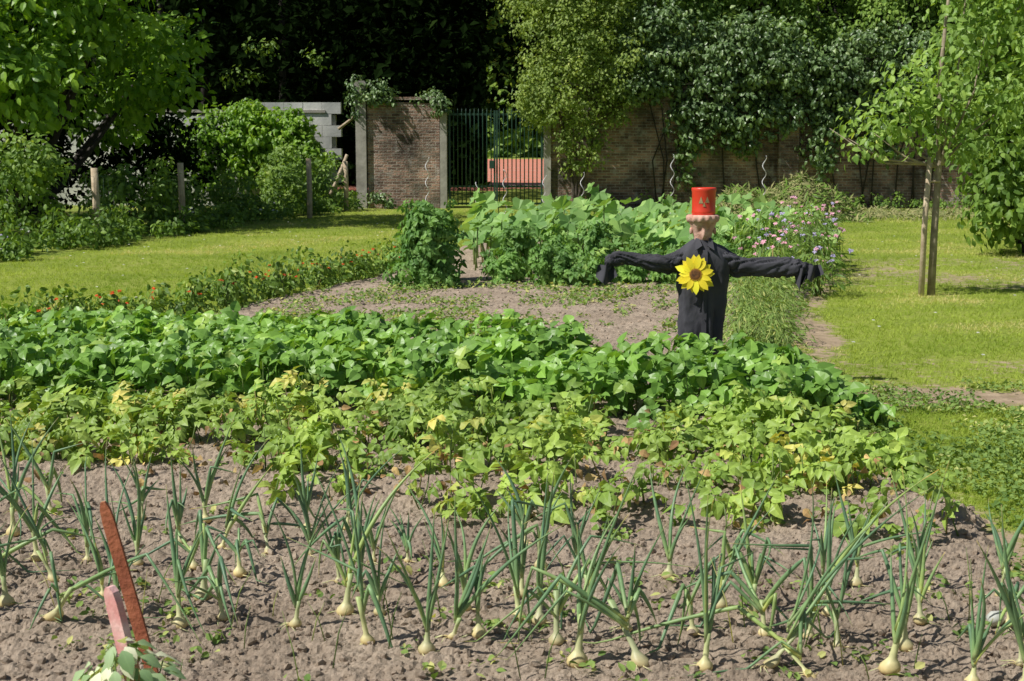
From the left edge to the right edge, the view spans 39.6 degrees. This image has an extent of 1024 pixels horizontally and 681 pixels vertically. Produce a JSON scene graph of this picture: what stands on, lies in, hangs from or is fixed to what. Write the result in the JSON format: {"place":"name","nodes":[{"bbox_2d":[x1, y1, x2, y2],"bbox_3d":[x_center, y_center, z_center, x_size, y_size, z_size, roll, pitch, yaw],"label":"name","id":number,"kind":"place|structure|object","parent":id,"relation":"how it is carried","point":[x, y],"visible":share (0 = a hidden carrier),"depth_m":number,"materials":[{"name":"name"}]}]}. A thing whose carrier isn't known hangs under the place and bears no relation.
{"place":"outdoors","nodes":[
{"label":"outdoors","id":0,"kind":"place"},
{"bbox_2d":[338,159,543,190],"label":"running track","id":1,"kind":"structure","parent":0,"point":[353,188],"depth_m":75.29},
{"bbox_2d":[0,158,1023,575],"bbox_3d":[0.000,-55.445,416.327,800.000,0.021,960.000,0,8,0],"label":"ground","id":2,"kind":"structure","parent":0,"point":[822,332],"depth_m":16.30,"materials":[{"name":"green plant"}]},
{"bbox_2d":[0,0,218,226],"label":"walnut tree","id":3,"kind":"object","parent":2,"relation":"on","point":[37,61],"visible":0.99,"depth_m":26.54,"materials":[{"name":"green plant"}]},
{"bbox_2d":[0,0,228,223],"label":"shade shrubs","id":4,"kind":"object","parent":2,"relation":"on","point":[177,152],"visible":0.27,"depth_m":31.55,"materials":[{"name":"green plant"}]},
{"bbox_2d":[0,114,294,204],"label":"render coat","id":5,"kind":"object","parent":2,"relation":"on","point":[74,188],"visible":0.06,"depth_m":37.56,"materials":[{"name":"white paint"}]},
{"bbox_2d":[0,122,346,237],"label":"garden bushes","id":6,"kind":"object","parent":2,"relation":"on","point":[37,167],"visible":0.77,"depth_m":25.30,"materials":[{"name":"green plant"}]},
{"bbox_2d":[4,158,348,239],"bbox_3d":[-5.979,-2.730,27.076,0.804,1.402,15.057,3,8,18],"label":"wire fence","id":7,"kind":"object","parent":2,"relation":"on","point":[95,187],"visible":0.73,"depth_m":26.89,"materials":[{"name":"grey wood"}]},
{"bbox_2d":[0,179,365,261],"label":"flower strip","id":8,"kind":"object","parent":2,"relation":"on","point":[17,247],"visible":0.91,"depth_m":23.91,"materials":[{"name":"green plant"}]},
{"bbox_2d":[0,236,407,323],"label":"marigold border","id":9,"kind":"object","parent":2,"relation":"on","point":[233,287],"visible":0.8,"depth_m":13.82,"materials":[{"name":"green plant"}]},
{"bbox_2d":[104,115,337,189],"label":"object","id":10,"kind":"object","parent":2,"relation":"on","point":[334,139],"visible":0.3,"depth_m":37.54,"materials":[{"name":"stone"}]},
{"bbox_2d":[94,109,324,112],"bbox_3d":[-13.450,-6.049,37.526,17.080,0.088,0.360,0,8,0],"label":"coping","id":11,"kind":"object","parent":10,"relation":"on","point":[305,111],"visible":0.11,"depth_m":37.35,"materials":[{"name":"concrete"}]},
{"bbox_2d":[150,4,332,91],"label":"woodland saplings","id":12,"kind":"object","parent":2,"relation":"on","point":[271,50],"visible":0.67,"depth_m":39.73,"materials":[{"name":"green plant"}]},
{"bbox_2d":[159,97,337,195],"bbox_3d":[-6.898,-4.825,36.827,4.856,2.909,2.081,0,8,0],"label":"hop vine","id":13,"kind":"object","parent":2,"relation":"on","point":[246,121],"visible":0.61,"depth_m":36.47,"materials":[{"name":"green plant"}]},
{"bbox_2d":[247,102,342,200],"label":"blocks","id":14,"kind":"structure","parent":2,"relation":"on","point":[327,130],"depth_m":37.42,"materials":[{"name":"grey concrete"}]},
{"bbox_2d":[329,118,353,193],"bbox_3d":[-4.253,-4.574,35.740,0.666,2.544,2.588,0,8,3],"label":"leaning timber","id":15,"kind":"object","parent":2,"relation":"on","point":[346,155],"visible":0.48,"depth_m":34.85,"materials":[{"name":"grey wood"}]},
{"bbox_2d":[354,81,367,207],"bbox_3d":[-3.780,-4.859,35.731,0.300,3.270,0.280,0,8,0],"label":"concrete post","id":16,"kind":"object","parent":2,"relation":"on","point":[361,159],"visible":0.79,"depth_m":35.62,"materials":[{"name":"concrete"}]},
{"bbox_2d":[343,74,452,208],"bbox_3d":[-2.853,-4.955,35.594,2.775,3.406,1.242,0,8,0],"label":"ivy on wall top","id":17,"kind":"object","parent":2,"relation":"on","point":[388,92],"visible":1,"depth_m":35.37,"materials":[{"name":"green plant"}]},
{"bbox_2d":[367,101,439,207],"bbox_3d":[-2.720,-4.627,35.879,1.800,2.770,0.350,0,8,0],"label":"brickwork","id":18,"kind":"object","parent":2,"relation":"on","point":[403,143],"visible":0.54,"depth_m":35.69,"materials":[{"name":"brick"}]},
{"bbox_2d":[377,97,435,99],"bbox_3d":[-2.720,-6.068,35.677,1.850,0.070,0.420,0,8,0],"label":"coping","id":19,"kind":"object","parent":18,"relation":"on","point":[407,98],"visible":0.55,"depth_m":35.47,"materials":[{"name":"concrete"}]},
{"bbox_2d":[2,0,963,191],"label":"woodland","id":20,"kind":"object","parent":2,"relation":"on","point":[410,48],"visible":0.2,"depth_m":45.92,"materials":[{"name":"green plant"}]},
{"bbox_2d":[438,103,550,207],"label":"iron gate","id":21,"kind":"structure","parent":2,"relation":"on","point":[444,166],"depth_m":35.77,"materials":[{"name":"metal"}]},
{"bbox_2d":[0,242,1023,680],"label":"soil bed","id":22,"kind":"object","parent":2,"relation":"on","point":[382,668],"visible":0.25,"depth_m":5.14,"materials":[{"name":"brown soil"}]},
{"bbox_2d":[100,501,158,680],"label":"painted garden stake","id":23,"kind":"object","parent":22,"relation":"on","point":[118,619],"visible":0.86,"depth_m":3.55,"materials":[{"name":"red paint"}]},
{"bbox_2d":[72,637,186,680],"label":"variegated herb","id":24,"kind":"object","parent":22,"relation":"on","point":[126,659],"visible":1,"depth_m":3.35,"materials":[{"name":"green plant"}]},
{"bbox_2d":[3,413,538,544],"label":"onion plants","id":25,"kind":"object","parent":22,"relation":"on","point":[209,483],"visible":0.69,"depth_m":5.78,"materials":[{"name":"green plant"}]},
{"bbox_2d":[382,198,468,288],"bbox_3d":[-0.882,-1.044,15.833,0.841,1.101,1.478,2,8,14],"label":"pea plant","id":26,"kind":"object","parent":22,"relation":"on","point":[428,249],"visible":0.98,"depth_m":15.37,"materials":[{"name":"green plant"}]},
{"bbox_2d":[425,159,429,199],"bbox_3d":[-1.361,-2.200,22.913,0.074,1.487,0.072,0,8,0],"label":"spiral plant stake","id":27,"kind":"object","parent":22,"relation":"on","point":[427,178],"visible":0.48,"depth_m":22.85,"materials":[{"name":"metal"}]},
{"bbox_2d":[0,301,903,440],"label":"bean plants","id":28,"kind":"object","parent":22,"relation":"on","point":[146,346],"visible":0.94,"depth_m":8.42,"materials":[{"name":"green plant"}]},
{"bbox_2d":[0,365,958,548],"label":"potato plants","id":29,"kind":"object","parent":22,"relation":"on","point":[841,444],"visible":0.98,"depth_m":6.76,"materials":[{"name":"green plant"}]},
{"bbox_2d":[502,169,506,213],"bbox_3d":[-0.108,-2.043,22.430,0.086,1.307,0.072,0,8,0],"label":"spiral plant stake","id":30,"kind":"object","parent":22,"relation":"on","point":[505,188],"visible":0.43,"depth_m":22.38,"materials":[{"name":"metal"}]},
{"bbox_2d":[0,441,1023,680],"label":"onion plants","id":31,"kind":"object","parent":22,"relation":"on","point":[890,664],"visible":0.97,"depth_m":4.29,"materials":[{"name":"green plant"}]},
{"bbox_2d":[0,448,1023,666],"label":"onion plants","id":32,"kind":"object","parent":22,"relation":"on","point":[760,606],"visible":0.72,"depth_m":4.59,"materials":[{"name":"green plant"}]},
{"bbox_2d":[0,426,1023,632],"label":"onion plants","id":33,"kind":"object","parent":22,"relation":"on","point":[239,569],"visible":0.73,"depth_m":4.90,"materials":[{"name":"green plant"}]},
{"bbox_2d":[0,412,1023,596],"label":"onion plants","id":34,"kind":"object","parent":22,"relation":"on","point":[234,514],"visible":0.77,"depth_m":5.25,"materials":[{"name":"green plant"}]},
{"bbox_2d":[2,279,1023,680],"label":"weeds","id":35,"kind":"object","parent":22,"relation":"on","point":[584,299],"visible":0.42,"depth_m":13.19,"materials":[{"name":"green plant"}]},
{"bbox_2d":[30,538,1023,680],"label":"seedlings","id":36,"kind":"object","parent":22,"relation":"on","point":[590,662],"visible":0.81,"depth_m":4.46,"materials":[{"name":"green plant"}]},
{"bbox_2d":[476,219,791,286],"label":"tomato plants","id":37,"kind":"object","parent":22,"relation":"on","point":[567,261],"visible":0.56,"depth_m":16.02,"materials":[{"name":"green plant"}]},
{"bbox_2d":[455,182,840,270],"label":"squash plants","id":38,"kind":"object","parent":22,"relation":"on","point":[478,226],"visible":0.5,"depth_m":18.58,"materials":[{"name":"green plant"}]},
{"bbox_2d":[670,154,674,195],"bbox_3d":[2.599,-2.252,23.108,0.072,1.537,0.072,0,8,0],"label":"spiral plant stake","id":39,"kind":"object","parent":22,"relation":"on","point":[673,175],"visible":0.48,"depth_m":23.05,"materials":[{"name":"metal"}]},
{"bbox_2d":[596,187,823,356],"bbox_3d":[1.288,-0.321,9.306,1.481,1.350,0.291,0,8,0],"label":"scarecrow","id":40,"kind":"object","parent":22,"relation":"on","point":[702,265],"visible":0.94,"depth_m":9.26,"materials":[{"name":"grey fabric"}]},
{"bbox_2d":[762,156,766,194],"bbox_3d":[4.052,-2.215,22.911,0.076,1.517,0.072,0,8,0],"label":"spiral plant stake","id":41,"kind":"object","parent":22,"relation":"on","point":[765,175],"visible":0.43,"depth_m":22.85,"materials":[{"name":"metal"}]},
{"bbox_2d":[730,184,859,299],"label":"cosmos flowers","id":42,"kind":"object","parent":22,"relation":"on","point":[809,247],"visible":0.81,"depth_m":15.65,"materials":[{"name":"green plant"}]},
{"bbox_2d":[986,610,1004,626],"bbox_3d":[1.558,0.896,4.585,0.058,0.055,0.058,2,8,12],"label":"white stone","id":43,"kind":"object","parent":22,"relation":"on","point":[991,615],"visible":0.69,"depth_m":4.57,"materials":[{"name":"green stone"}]},
{"bbox_2d":[486,0,551,157],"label":"distant treeline","id":44,"kind":"object","parent":2,"relation":"on","point":[491,82],"visible":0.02,"depth_m":184.92,"materials":[{"name":"green plant"}]},
{"bbox_2d":[65,212,1023,354],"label":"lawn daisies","id":45,"kind":"object","parent":2,"relation":"on","point":[452,212],"visible":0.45,"depth_m":18.37,"materials":[{"name":"white plant"}]},
{"bbox_2d":[494,0,659,200],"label":"climbing shrub","id":46,"kind":"object","parent":2,"relation":"on","point":[570,17],"visible":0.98,"depth_m":34.70,"materials":[{"name":"green plant"}]},
{"bbox_2d":[553,189,987,208],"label":"wall foot weeds","id":47,"kind":"object","parent":2,"relation":"on","point":[914,202],"depth_m":35.43,"materials":[{"name":"green plant"}]},
{"bbox_2d":[723,276,821,359],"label":"edging herbs","id":48,"kind":"object","parent":2,"relation":"on","point":[761,304],"visible":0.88,"depth_m":11.31,"materials":[{"name":"green plant"}]},
{"bbox_2d":[549,0,1020,81],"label":"background tree","id":49,"kind":"object","parent":2,"relation":"on","point":[707,8],"visible":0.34,"depth_m":36.56,"materials":[{"name":"green plant"}]},
{"bbox_2d":[551,85,1022,207],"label":"brickwork","id":50,"kind":"object","parent":2,"relation":"on","point":[626,173],"visible":0.23,"depth_m":35.74,"materials":[{"name":"brick"}]},
{"bbox_2d":[556,82,911,85],"bbox_3d":[15.900,-6.425,35.628,29.660,0.079,0.450,0,8,0],"label":"coping","id":51,"kind":"object","parent":50,"relation":"on","point":[688,83],"visible":0.1,"depth_m":35.40,"materials":[{"name":"concrete"}]},
{"bbox_2d":[776,96,799,186],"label":"buttress","id":52,"kind":"structure","parent":50,"relation":"attached to","point":[787,159],"depth_m":35.47,"materials":[{"name":"brick"}]},
{"bbox_2d":[603,0,1020,208],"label":"wall ivy","id":53,"kind":"object","parent":2,"relation":"on","point":[830,73],"depth_m":34.96,"materials":[{"name":"green plant"}]},
{"bbox_2d":[716,168,1002,222],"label":"shrubs","id":54,"kind":"object","parent":2,"relation":"on","point":[786,189],"visible":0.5,"depth_m":29.91,"materials":[{"name":"green plant"}]},
{"bbox_2d":[825,0,1023,295],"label":"apple tree","id":55,"kind":"object","parent":2,"relation":"on","point":[941,137],"visible":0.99,"depth_m":14.69,"materials":[{"name":"green plant"}]},
{"bbox_2d":[918,157,939,295],"bbox_3d":[4.380,-1.143,14.933,0.181,1.552,0.061,0,8,0],"label":"tree stake","id":56,"kind":"object","parent":2,"relation":"on","point":[922,265],"visible":0.85,"depth_m":14.91,"materials":[{"name":"brown wood"}]},
{"bbox_2d":[849,376,1023,575],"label":"clover patch","id":57,"kind":"object","parent":2,"relation":"on","point":[1012,429],"visible":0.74,"depth_m":7.46,"materials":[{"name":"green plant"}]},
{"bbox_2d":[918,0,1023,253],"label":"hazel tree","id":58,"kind":"object","parent":2,"relation":"on","point":[1001,183],"visible":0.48,"depth_m":19.95,"materials":[{"name":"green plant"}]}
]}

